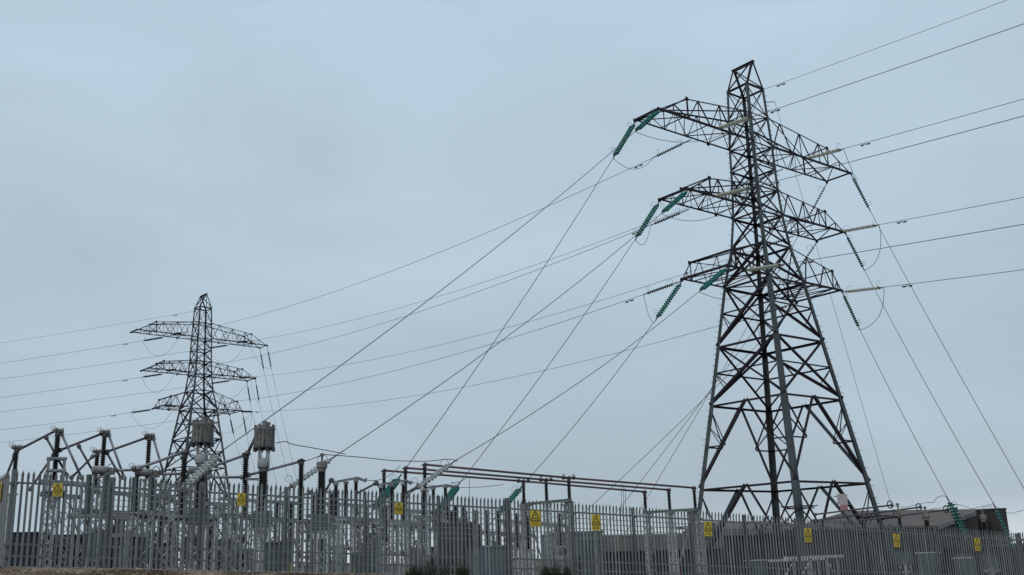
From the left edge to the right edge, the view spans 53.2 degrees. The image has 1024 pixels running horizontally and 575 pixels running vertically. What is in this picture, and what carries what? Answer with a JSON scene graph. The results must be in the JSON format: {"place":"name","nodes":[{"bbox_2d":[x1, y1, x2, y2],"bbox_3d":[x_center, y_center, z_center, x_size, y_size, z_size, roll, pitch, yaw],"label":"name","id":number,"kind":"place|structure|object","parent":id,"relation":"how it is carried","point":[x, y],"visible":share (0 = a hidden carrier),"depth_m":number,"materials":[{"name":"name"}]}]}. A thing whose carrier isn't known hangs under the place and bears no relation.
{"place":"outdoors","nodes":[
{"label":"outdoors","id":0,"kind":"place"},
{"bbox_2d":[224,132,634,449],"bbox_3d":[-1.975,-1.849,56.846,29.896,23.078,0.040,12,-20,-43],"label":"downlead wire","id":1,"kind":"object","parent":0,"point":[419,306],"visible":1,"depth_m":52.83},
{"bbox_2d":[176,449,223,495],"bbox_3d":[-12.942,7.669,42.472,0.580,2.072,2.532,-10,-17,28],"label":"insulator string","id":2,"kind":"object","parent":1,"relation":"attached to","point":[204,468],"visible":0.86,"depth_m":42.49,"materials":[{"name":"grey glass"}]},
{"bbox_2d":[254,250,752,377],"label":"overhead wire","id":3,"kind":"object","parent":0,"point":[522,323],"visible":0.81,"depth_m":107.45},
{"bbox_2d":[0,543,1022,574],"bbox_3d":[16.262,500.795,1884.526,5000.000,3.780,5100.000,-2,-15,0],"label":"ground","id":4,"kind":"structure","parent":0,"point":[8,570],"depth_m":32.99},
{"bbox_2d":[0,471,13,566],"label":"palisade fence","id":5,"kind":"object","parent":4,"relation":"on","point":[4,479],"visible":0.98,"depth_m":32.79,"materials":[{"name":"metal"}]},
{"bbox_2d":[2,446,18,566],"bbox_3d":[-21.498,9.423,43.918,0.420,5.230,0.420,6,-17,-26],"label":"post insulator","id":6,"kind":"object","parent":4,"relation":"on","point":[15,458],"visible":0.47,"depth_m":44.27,"materials":[{"name":"ceramic"}]},
{"bbox_2d":[0,532,49,566],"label":"cabinet","id":7,"kind":"object","parent":4,"relation":"on","point":[24,548],"visible":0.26,"depth_m":45.71,"materials":[{"name":"metal"}]},
{"bbox_2d":[36,457,67,566],"bbox_3d":[-19.831,9.745,44.119,1.020,4.769,1.020,6,-17,-26],"label":"mounting frame","id":8,"kind":"object","parent":4,"relation":"on","point":[62,470],"visible":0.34,"depth_m":44.34,"materials":[{"name":"metal"}]},
{"bbox_2d":[43,429,60,566],"bbox_3d":[-20.085,9.234,44.712,0.420,6.076,0.420,6,-17,-26],"label":"post insulator","id":9,"kind":"object","parent":4,"relation":"on","point":[56,445],"visible":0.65,"depth_m":44.89,"materials":[{"name":"ceramic"}]},
{"bbox_2d":[38,492,84,566],"bbox_3d":[-20.353,11.071,46.380,2.195,3.484,1.200,6,-17,-26],"label":"steel portal","id":10,"kind":"object","parent":4,"relation":"on","point":[44,511],"visible":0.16,"depth_m":46.24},
{"bbox_2d":[51,534,89,567],"bbox_3d":[-20.761,12.485,48.089,1.700,1.660,1.730,6,-17,-26],"label":"cabinet","id":11,"kind":"object","parent":4,"relation":"on","point":[81,541],"visible":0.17,"depth_m":47.37,"materials":[{"name":"metal"}]},
{"bbox_2d":[66,463,121,567],"bbox_3d":[-17.452,9.585,42.880,2.200,4.425,1.050,6,-17,-26],"label":"circuit breaker","id":12,"kind":"object","parent":4,"relation":"on","point":[105,471],"visible":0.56,"depth_m":43.01,"materials":[{"name":"paint"}]},
{"bbox_2d":[91,430,106,567],"bbox_3d":[-18.351,9.460,45.557,0.420,6.165,0.420,6,-17,-26],"label":"post insulator","id":13,"kind":"object","parent":4,"relation":"on","point":[103,452],"visible":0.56,"depth_m":45.98,"materials":[{"name":"ceramic"}]},
{"bbox_2d":[73,508,146,568],"bbox_3d":[-17.069,10.737,43.541,3.165,2.687,1.200,6,-17,-26],"label":"steel portal","id":14,"kind":"object","parent":4,"relation":"on","point":[87,529],"visible":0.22,"depth_m":43.23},
{"bbox_2d":[116,537,135,568],"bbox_3d":[-14.774,10.169,39.080,0.700,1.260,0.630,6,-17,-26],"label":"cabinet","id":15,"kind":"object","parent":4,"relation":"on","point":[117,553],"visible":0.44,"depth_m":38.88,"materials":[{"name":"metal"}]},
{"bbox_2d":[112,530,145,567],"bbox_3d":[-14.597,9.930,38.675,1.600,1.500,0.200,6,-17,-26],"label":"anchor post","id":16,"kind":"object","parent":4,"relation":"on","point":[124,534],"visible":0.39,"depth_m":38.65,"materials":[{"name":"metal"}]},
{"bbox_2d":[94,490,174,568],"bbox_3d":[-17.064,11.053,46.364,3.824,3.694,1.200,6,-17,-26],"label":"steel portal","id":17,"kind":"object","parent":4,"relation":"on","point":[121,494],"visible":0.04,"depth_m":46.60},
{"bbox_2d":[130,469,141,568],"bbox_3d":[-15.823,9.702,42.857,0.420,4.267,0.420,6,-17,-26],"label":"post insulator","id":18,"kind":"object","parent":4,"relation":"on","point":[137,473],"visible":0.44,"depth_m":42.99,"materials":[{"name":"ceramic"}]},
{"bbox_2d":[113,466,167,568],"bbox_3d":[-15.807,9.841,43.670,2.200,4.424,1.050,6,-17,-26],"label":"circuit breaker","id":19,"kind":"object","parent":4,"relation":"on","point":[149,473],"visible":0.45,"depth_m":43.96,"materials":[{"name":"paint"}]},
{"bbox_2d":[140,435,151,568],"bbox_3d":[-16.623,9.730,46.387,0.420,6.161,0.420,6,-17,-26],"label":"post insulator","id":20,"kind":"object","parent":4,"relation":"on","point":[148,451],"visible":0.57,"depth_m":46.76,"materials":[{"name":"ceramic"}]},
{"bbox_2d":[175,452,187,567],"bbox_3d":[-14.072,9.523,43.593,0.420,5.074,0.420,6,-17,-26],"label":"post insulator","id":21,"kind":"object","parent":4,"relation":"on","point":[183,472],"visible":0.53,"depth_m":43.86,"materials":[{"name":"ceramic"}]},
{"bbox_2d":[137,510,228,569],"bbox_3d":[-14.099,10.902,43.888,3.972,2.702,1.200,6,-17,-26],"label":"steel portal","id":22,"kind":"object","parent":4,"relation":"on","point":[150,523],"visible":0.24,"depth_m":43.68,"materials":[{"name":"metal"}]},
{"bbox_2d":[165,467,219,569],"bbox_3d":[-13.909,10.033,44.611,2.200,4.641,1.050,6,-17,-26],"label":"circuit breaker","id":23,"kind":"object","parent":4,"relation":"on","point":[191,470],"visible":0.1,"depth_m":44.57,"materials":[{"name":"paint"}]},
{"bbox_2d":[130,293,267,564],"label":"lattice tower","id":24,"kind":"structure","parent":4,"relation":"on","point":[192,408],"depth_m":157.64,"materials":[{"name":"metal"}]},
{"bbox_2d":[189,415,213,569],"bbox_3d":[-13.100,8.617,42.962,0.923,6.497,0.923,-15,-20,41],"label":"line trap","id":25,"kind":"object","parent":4,"relation":"on","point":[203,431],"visible":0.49,"depth_m":43.16,"materials":[{"name":"metal"}]},
{"bbox_2d":[1,565,404,574],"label":"loose stones","id":26,"kind":"object","parent":4,"relation":"on","point":[299,572],"visible":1,"depth_m":33.45,"materials":[{"name":"gravel"}]},
{"bbox_2d":[171,499,234,569],"bbox_3d":[-14.497,11.714,48.105,3.240,3.451,1.200,6,-17,-26],"label":"steel portal","id":27,"kind":"object","parent":4,"relation":"on","point":[216,510],"visible":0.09,"depth_m":48.02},
{"bbox_2d":[6,566,402,574],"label":"concrete sill","id":28,"kind":"structure","parent":4,"relation":"on","point":[191,570],"depth_m":34.23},
{"bbox_2d":[2,469,1023,574],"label":"palisade fence","id":29,"kind":"object","parent":28,"relation":"on","point":[508,558],"visible":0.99,"depth_m":38.49,"materials":[{"name":"metal"}]},
{"bbox_2d":[530,510,540,526],"bbox_3d":[0.927,9.150,40.510,0.492,0.630,0.017,6,-17,-26],"label":"warning sign","id":30,"kind":"object","parent":29,"relation":"attached to","point":[535,518],"visible":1,"depth_m":40.51,"materials":[{"name":"metal"}]},
{"bbox_2d":[215,539,247,569],"bbox_3d":[-12.564,11.953,45.515,1.600,1.500,0.200,6,-17,-26],"label":"anchor post","id":31,"kind":"object","parent":4,"relation":"on","point":[229,544],"visible":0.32,"depth_m":45.49,"materials":[{"name":"metal"}]},
{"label":"stay rod","id":32,"kind":"object","parent":31,"relation":"attached to","visible":0},
{"bbox_2d":[285,455,335,487],"bbox_3d":[-9.567,8.819,48.659,2.701,1.834,0.560,9,-18,-35],"label":"insulator string","id":33,"kind":"object","parent":32,"relation":"attached to","point":[311,472],"visible":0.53,"depth_m":48.47,"materials":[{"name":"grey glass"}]},
{"bbox_2d":[220,512,262,570],"bbox_3d":[-11.563,11.165,44.677,2.456,2.639,1.200,6,-17,-26],"label":"steel portal","id":34,"kind":"object","parent":4,"relation":"on","point":[234,533],"visible":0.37,"depth_m":44.59,"materials":[{"name":"metal"}]},
{"bbox_2d":[238,452,249,570],"bbox_3d":[-11.723,9.818,44.741,0.420,5.228,0.420,6,-17,-26],"label":"post insulator","id":35,"kind":"object","parent":4,"relation":"on","point":[245,468],"visible":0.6,"depth_m":44.91,"materials":[{"name":"ceramic"}]},
{"bbox_2d":[220,497,299,570],"bbox_3d":[-13.510,13.422,55.124,4.554,4.209,1.200,6,-17,-26],"label":"steel portal","id":36,"kind":"object","parent":4,"relation":"on","point":[235,508],"visible":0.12,"depth_m":55.09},
{"bbox_2d":[252,420,274,570],"bbox_3d":[-10.752,8.978,44.090,0.920,6.511,0.920,-15,-20,41],"label":"line trap","id":37,"kind":"object","parent":4,"relation":"on","point":[264,435],"visible":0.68,"depth_m":44.26,"materials":[{"name":"metal"}]},
{"bbox_2d":[265,541,294,571],"bbox_3d":[-9.468,10.998,41.627,1.100,1.260,0.630,6,-17,-26],"label":"cabinet","id":38,"kind":"object","parent":4,"relation":"on","point":[276,554],"visible":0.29,"depth_m":41.39,"materials":[{"name":"metal"}]},
{"bbox_2d":[267,517,322,571],"bbox_3d":[-9.799,11.600,45.945,2.832,2.594,1.200,6,-17,-26],"label":"steel portal","id":39,"kind":"object","parent":4,"relation":"on","point":[277,521],"visible":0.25,"depth_m":46.01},
{"bbox_2d":[294,458,305,571],"bbox_3d":[-9.485,10.231,45.798,0.420,5.101,0.420,6,-17,-26],"label":"post insulator","id":40,"kind":"object","parent":4,"relation":"on","point":[301,461],"visible":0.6,"depth_m":45.84,"materials":[{"name":"ceramic"}]},
{"bbox_2d":[312,453,331,571],"bbox_3d":[-8.407,9.945,45.047,0.720,5.266,0.720,6,-17,-26],"label":"voltage transformer","id":41,"kind":"object","parent":4,"relation":"on","point":[321,466],"visible":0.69,"depth_m":44.94,"materials":[{"name":"metal"}]},
{"bbox_2d":[308,514,379,573],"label":"steel portal","id":42,"kind":"object","parent":4,"relation":"on","point":[335,533],"visible":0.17,"depth_m":49.06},
{"bbox_2d":[326,477,366,572],"bbox_3d":[-7.987,11.495,49.252,2.145,4.717,0.520,6,-17,-26],"label":"disconnector","id":43,"kind":"object","parent":4,"relation":"on","point":[345,482],"visible":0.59,"depth_m":49.41,"materials":[{"name":"metal"}]},
{"bbox_2d":[351,552,374,572],"bbox_3d":[-6.274,11.647,43.118,1.000,0.960,0.630,6,-17,-26],"label":"cabinet","id":44,"kind":"object","parent":4,"relation":"on","point":[361,557],"visible":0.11,"depth_m":42.92,"materials":[{"name":"metal"}]},
{"bbox_2d":[381,470,387,541],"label":"post insulator","id":45,"kind":"object","parent":4,"relation":"on","point":[383,480],"visible":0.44,"depth_m":61.45,"materials":[{"name":"ceramic"}]},
{"bbox_2d":[383,468,524,481],"bbox_3d":[-3.472,11.756,63.766,9.646,0.834,0.234,6,-17,-26],"label":"busbar tube","id":46,"kind":"object","parent":45,"relation":"on","point":[449,475],"visible":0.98,"depth_m":63.81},
{"bbox_2d":[358,479,411,573],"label":"disconnector","id":47,"kind":"object","parent":4,"relation":"on","point":[391,485],"visible":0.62,"depth_m":51.44,"materials":[{"name":"metal"}]},
{"bbox_2d":[369,519,428,574],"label":"steel portal","id":48,"kind":"object","parent":4,"relation":"on","point":[399,523],"visible":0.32,"depth_m":51.13,"materials":[{"name":"metal"}]},
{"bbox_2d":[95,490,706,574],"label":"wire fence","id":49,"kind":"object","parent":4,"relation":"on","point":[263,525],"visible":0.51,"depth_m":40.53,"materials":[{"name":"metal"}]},
{"bbox_2d":[400,467,409,569],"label":"post insulator","id":50,"kind":"object","parent":4,"relation":"on","point":[405,473],"visible":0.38,"depth_m":59.97,"materials":[{"name":"ceramic"}]},
{"bbox_2d":[404,466,547,481],"bbox_3d":[-2.048,11.364,62.295,9.609,0.892,0.234,6,-17,-26],"label":"busbar tube","id":51,"kind":"object","parent":50,"relation":"on","point":[472,473],"visible":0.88,"depth_m":62.26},
{"bbox_2d":[420,464,429,559],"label":"post insulator","id":52,"kind":"object","parent":4,"relation":"on","point":[424,470],"visible":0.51,"depth_m":58.41,"materials":[{"name":"ceramic"}]},
{"bbox_2d":[423,462,570,478],"bbox_3d":[-0.743,10.930,60.774,9.688,0.942,0.234,6,-17,-26],"label":"busbar tube","id":53,"kind":"object","parent":52,"relation":"on","point":[488,470],"visible":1,"depth_m":60.65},
{"bbox_2d":[406,484,456,574],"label":"disconnector","id":54,"kind":"object","parent":4,"relation":"on","point":[444,486],"visible":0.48,"depth_m":54.60,"materials":[{"name":"metal"}]},
{"bbox_2d":[411,558,456,574],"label":"gorse bush","id":55,"kind":"object","parent":4,"relation":"on","point":[426,572],"visible":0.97,"depth_m":37.19,"materials":[{"name":"green plant"}]},
{"bbox_2d":[412,515,467,574],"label":"steel portal","id":56,"kind":"object","parent":4,"relation":"on","point":[427,538],"visible":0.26,"depth_m":54.10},
{"bbox_2d":[435,506,480,573],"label":"power transformer","id":57,"kind":"object","parent":4,"relation":"on","point":[471,535],"visible":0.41,"depth_m":48.36,"materials":[{"name":"paint"}]},
{"bbox_2d":[467,546,506,574],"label":"cabinet","id":58,"kind":"object","parent":4,"relation":"on","point":[487,560],"visible":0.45,"depth_m":47.56,"materials":[{"name":"metal"}]},
{"bbox_2d":[482,530,537,574],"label":"steel portal","id":59,"kind":"object","parent":4,"relation":"on","point":[513,538],"visible":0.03,"depth_m":54.95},
{"bbox_2d":[519,481,529,557],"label":"post insulator","id":60,"kind":"object","parent":4,"relation":"on","point":[523,492],"visible":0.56,"depth_m":65.43,"materials":[{"name":"ceramic"}]},
{"bbox_2d":[523,479,646,492],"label":"busbar tube","id":61,"kind":"object","parent":60,"relation":"on","point":[538,482],"visible":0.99,"depth_m":67.74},
{"bbox_2d":[501,520,566,574],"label":"steel portal","id":62,"kind":"object","parent":4,"relation":"on","point":[535,540],"visible":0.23,"depth_m":61.22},
{"bbox_2d":[519,498,573,568],"bbox_3d":[2.153,15.711,63.270,1.941,4.928,4.705,3,-16,-19],"label":"support frame","id":63,"kind":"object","parent":4,"relation":"on","point":[566,501],"depth_m":62.14,"materials":[{"name":"grey metal"}]},
{"bbox_2d":[542,479,551,571],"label":"post insulator","id":64,"kind":"object","parent":4,"relation":"on","point":[546,490],"visible":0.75,"depth_m":63.67,"materials":[{"name":"ceramic"}]},
{"bbox_2d":[545,478,670,490],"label":"busbar tube","id":65,"kind":"object","parent":64,"relation":"on","point":[578,482],"visible":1,"depth_m":66.22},
{"bbox_2d":[566,477,576,573],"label":"post insulator","id":66,"kind":"object","parent":4,"relation":"on","point":[568,483],"visible":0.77,"depth_m":62.16,"materials":[{"name":"ceramic"}]},
{"bbox_2d":[567,476,695,489],"bbox_3d":[7.709,12.388,64.793,9.591,0.830,0.234,6,-17,-26],"label":"busbar tube","id":67,"kind":"object","parent":66,"relation":"on","point":[627,482],"visible":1,"depth_m":64.72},
{"bbox_2d":[542,531,604,574],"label":"blue grey kiosk","id":68,"kind":"object","parent":4,"relation":"on","point":[575,540],"visible":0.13,"depth_m":74.50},
{"bbox_2d":[579,540,601,574],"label":"cabinet","id":69,"kind":"object","parent":4,"relation":"on","point":[590,557],"visible":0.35,"depth_m":47.85,"materials":[{"name":"metal"}]},
{"bbox_2d":[603,533,722,574],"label":"grey building","id":70,"kind":"structure","parent":4,"relation":"on","point":[656,554],"depth_m":77.66,"materials":[{"name":"stone"}]},
{"bbox_2d":[666,489,677,574],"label":"post insulator","id":71,"kind":"object","parent":4,"relation":"on","point":[669,499],"visible":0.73,"depth_m":67.46,"materials":[{"name":"ceramic"}]},
{"bbox_2d":[644,508,701,574],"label":"support frame","id":72,"kind":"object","parent":4,"relation":"on","point":[691,509],"depth_m":66.46,"materials":[{"name":"grey metal"}]},
{"bbox_2d":[692,488,703,572],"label":"post insulator","id":73,"kind":"object","parent":4,"relation":"on","point":[694,497],"visible":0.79,"depth_m":66.03,"materials":[{"name":"ceramic"}]},
{"bbox_2d":[683,521,793,574],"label":"building","id":74,"kind":"structure","parent":4,"relation":"on","point":[749,546],"depth_m":97.91,"materials":[{"name":"metal"}]},
{"bbox_2d":[633,60,902,574],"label":"lattice tower","id":75,"kind":"structure","parent":4,"relation":"on","point":[844,503],"depth_m":76.49,"materials":[{"name":"metal"}]},
{"bbox_2d":[611,122,634,157],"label":"insulator string","id":76,"kind":"object","parent":75,"relation":"hanging from","point":[625,136],"visible":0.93,"depth_m":73.04,"materials":[{"name":"teal glass"}]},
{"bbox_2d":[402,159,612,472],"bbox_3d":[0.567,0.508,63.627,17.790,22.440,0.040,10,-19,-38],"label":"downlead wire","id":77,"kind":"object","parent":76,"relation":"hanging from","point":[505,324],"visible":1,"depth_m":62.16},
{"bbox_2d":[633,202,658,238],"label":"insulator string","id":78,"kind":"object","parent":75,"relation":"hanging from","point":[650,214],"visible":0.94,"depth_m":73.07,"materials":[{"name":"teal glass"}]},
{"bbox_2d":[461,239,635,480],"bbox_3d":[2.839,3.943,65.555,15.038,17.124,0.040,9,-18,-35],"label":"downlead wire","id":79,"kind":"object","parent":78,"relation":"hanging from","point":[550,362],"visible":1,"depth_m":65.00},
{"bbox_2d":[654,281,681,319],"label":"insulator string","id":80,"kind":"object","parent":75,"relation":"hanging from","point":[666,303],"visible":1,"depth_m":73.81,"materials":[{"name":"teal glass"}]},
{"bbox_2d":[661,190,687,213],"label":"insulator string","id":81,"kind":"object","parent":75,"relation":"hanging from","point":[678,198],"visible":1,"depth_m":70.72,"materials":[{"name":"teal glass"}]},
{"bbox_2d":[337,213,661,454],"bbox_3d":[0.837,1.556,59.682,25.070,17.314,0.040,10,-19,-39],"label":"downlead wire","id":82,"kind":"object","parent":81,"relation":"hanging from","point":[494,345],"visible":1,"depth_m":57.19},
{"bbox_2d":[699,265,727,291],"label":"insulator string","id":83,"kind":"object","parent":75,"relation":"hanging from","point":[717,275],"visible":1,"depth_m":70.39,"materials":[{"name":"teal glass"}]},
{"bbox_2d":[457,292,698,459],"bbox_3d":[4.875,4.738,61.937,20.108,11.951,0.040,9,-18,-36],"label":"downlead wire","id":84,"kind":"object","parent":83,"relation":"hanging from","point":[575,384],"visible":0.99,"depth_m":60.59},
{"bbox_2d":[713,182,751,197],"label":"insulator string","id":85,"kind":"object","parent":75,"relation":"attached to","point":[735,191],"visible":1,"depth_m":71.92,"materials":[{"name":"beige ceramic"}]},
{"bbox_2d":[754,116,1022,186],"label":"overhead wire","id":86,"kind":"object","parent":85,"relation":"attached to","point":[883,153],"visible":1,"depth_m":61.21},
{"bbox_2d":[715,115,752,129],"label":"insulator string","id":87,"kind":"object","parent":75,"relation":"attached to","point":[733,123],"visible":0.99,"depth_m":74.39,"materials":[{"name":"beige ceramic"}]},
{"bbox_2d":[753,24,1022,116],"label":"overhead wire","id":88,"kind":"object","parent":87,"relation":"attached to","point":[886,71],"visible":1,"depth_m":63.14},
{"bbox_2d":[743,257,783,271],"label":"insulator string","id":89,"kind":"object","parent":75,"relation":"attached to","point":[763,267],"visible":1,"depth_m":70.97,"materials":[{"name":"beige ceramic"}]},
{"bbox_2d":[787,224,1023,263],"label":"overhead wire","id":90,"kind":"object","parent":89,"relation":"attached to","point":[898,245],"visible":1,"depth_m":61.76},
{"bbox_2d":[851,174,870,210],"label":"insulator string","id":91,"kind":"object","parent":75,"relation":"hanging from","point":[854,181],"visible":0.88,"depth_m":85.05,"materials":[{"name":"teal glass"}]},
{"bbox_2d":[870,211,1023,487],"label":"downlead wire","id":92,"kind":"object","parent":91,"relation":"hanging from","point":[949,356],"visible":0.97,"depth_m":74.19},
{"bbox_2d":[784,508,984,574],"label":"brown building","id":93,"kind":"structure","parent":4,"relation":"on","point":[941,519],"depth_m":90.82,"materials":[{"name":"concrete"}]},
{"bbox_2d":[896,503,912,574],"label":"voltage transformer","id":94,"kind":"object","parent":4,"relation":"on","point":[898,511],"visible":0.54,"depth_m":61.52,"materials":[{"name":"metal"}]},
{"bbox_2d":[916,552,938,573],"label":"cabinet","id":95,"kind":"object","parent":4,"relation":"on","point":[927,562],"visible":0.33,"depth_m":58.04,"materials":[{"name":"metal"}]},
{"bbox_2d":[952,557,975,574],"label":"cabinet","id":96,"kind":"object","parent":4,"relation":"on","point":[965,566],"visible":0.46,"depth_m":59.26,"materials":[{"name":"metal"}]},
{"bbox_2d":[943,544,1023,574],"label":"dark shed","id":97,"kind":"structure","parent":4,"relation":"on","point":[986,555],"depth_m":83.27,"materials":[{"name":"metal"}]},
{"bbox_2d":[979,509,998,572],"bbox_3d":[30.209,16.697,64.897,0.720,5.225,0.720,6,-17,-26],"label":"voltage transformer","id":98,"kind":"object","parent":4,"relation":"on","point":[983,517],"visible":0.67,"depth_m":64.96,"materials":[{"name":"metal"}]},
{"bbox_2d":[975,508,1009,544],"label":"chimney stack","id":99,"kind":"object","parent":4,"relation":"on","point":[992,524],"visible":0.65,"depth_m":95.63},
{"bbox_2d":[984,567,1000,574],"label":"anchor post","id":100,"kind":"object","parent":4,"relation":"on","point":[991,570],"visible":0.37,"depth_m":61.20,"materials":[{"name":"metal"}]},
{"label":"stay rod","id":101,"kind":"object","parent":100,"relation":"attached to","visible":0},
{"bbox_2d":[946,497,973,546],"bbox_3d":[27.861,14.509,63.452,0.680,3.157,1.684,6,-17,-27],"label":"insulator string","id":102,"kind":"object","parent":101,"relation":"attached to","point":[955,514],"visible":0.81,"depth_m":63.68,"materials":[{"name":"teal glass"}]},
{"bbox_2d":[0,0,1023,569],"label":"sky","id":103,"kind":"structure","parent":0,"point":[257,157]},
{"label":"insulator string","id":104,"kind":"object","parent":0,"visible":0},
{"bbox_2d":[183,158,651,333],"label":"overhead wire","id":105,"kind":"object","parent":104,"relation":"attached to","point":[451,247],"visible":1,"depth_m":99.22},
{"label":"insulator string","id":106,"kind":"object","parent":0,"visible":0},
{"bbox_2d":[176,225,649,370],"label":"overhead wire","id":107,"kind":"object","parent":106,"relation":"attached to","point":[443,303],"visible":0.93,"depth_m":98.63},
{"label":"insulator string","id":108,"kind":"object","parent":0,"visible":0},
{"bbox_2d":[178,295,641,406],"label":"overhead wire","id":109,"kind":"object","parent":108,"relation":"attached to","point":[440,358],"visible":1,"depth_m":96.27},
{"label":"anchor post","id":110,"kind":"object","parent":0,"visible":0},
{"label":"stay rod","id":111,"kind":"object","parent":110,"relation":"attached to","visible":0},
{"bbox_2d":[411,459,456,492],"bbox_3d":[-4.077,9.855,53.593,2.732,1.798,0.580,7,-17,-30],"label":"insulator string","id":112,"kind":"object","parent":111,"relation":"attached to","point":[432,477],"visible":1,"depth_m":53.45,"materials":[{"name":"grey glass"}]},
{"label":"corona ring","id":113,"kind":"object","parent":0,"visible":0},
{"bbox_2d":[814,506,921,521],"bbox_3d":[21.758,13.810,62.436,7.261,0.822,0.180,1,-15,-10],"label":"busbar tube","id":114,"kind":"object","parent":113,"relation":"attached to","point":[919,507],"visible":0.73,"depth_m":62.38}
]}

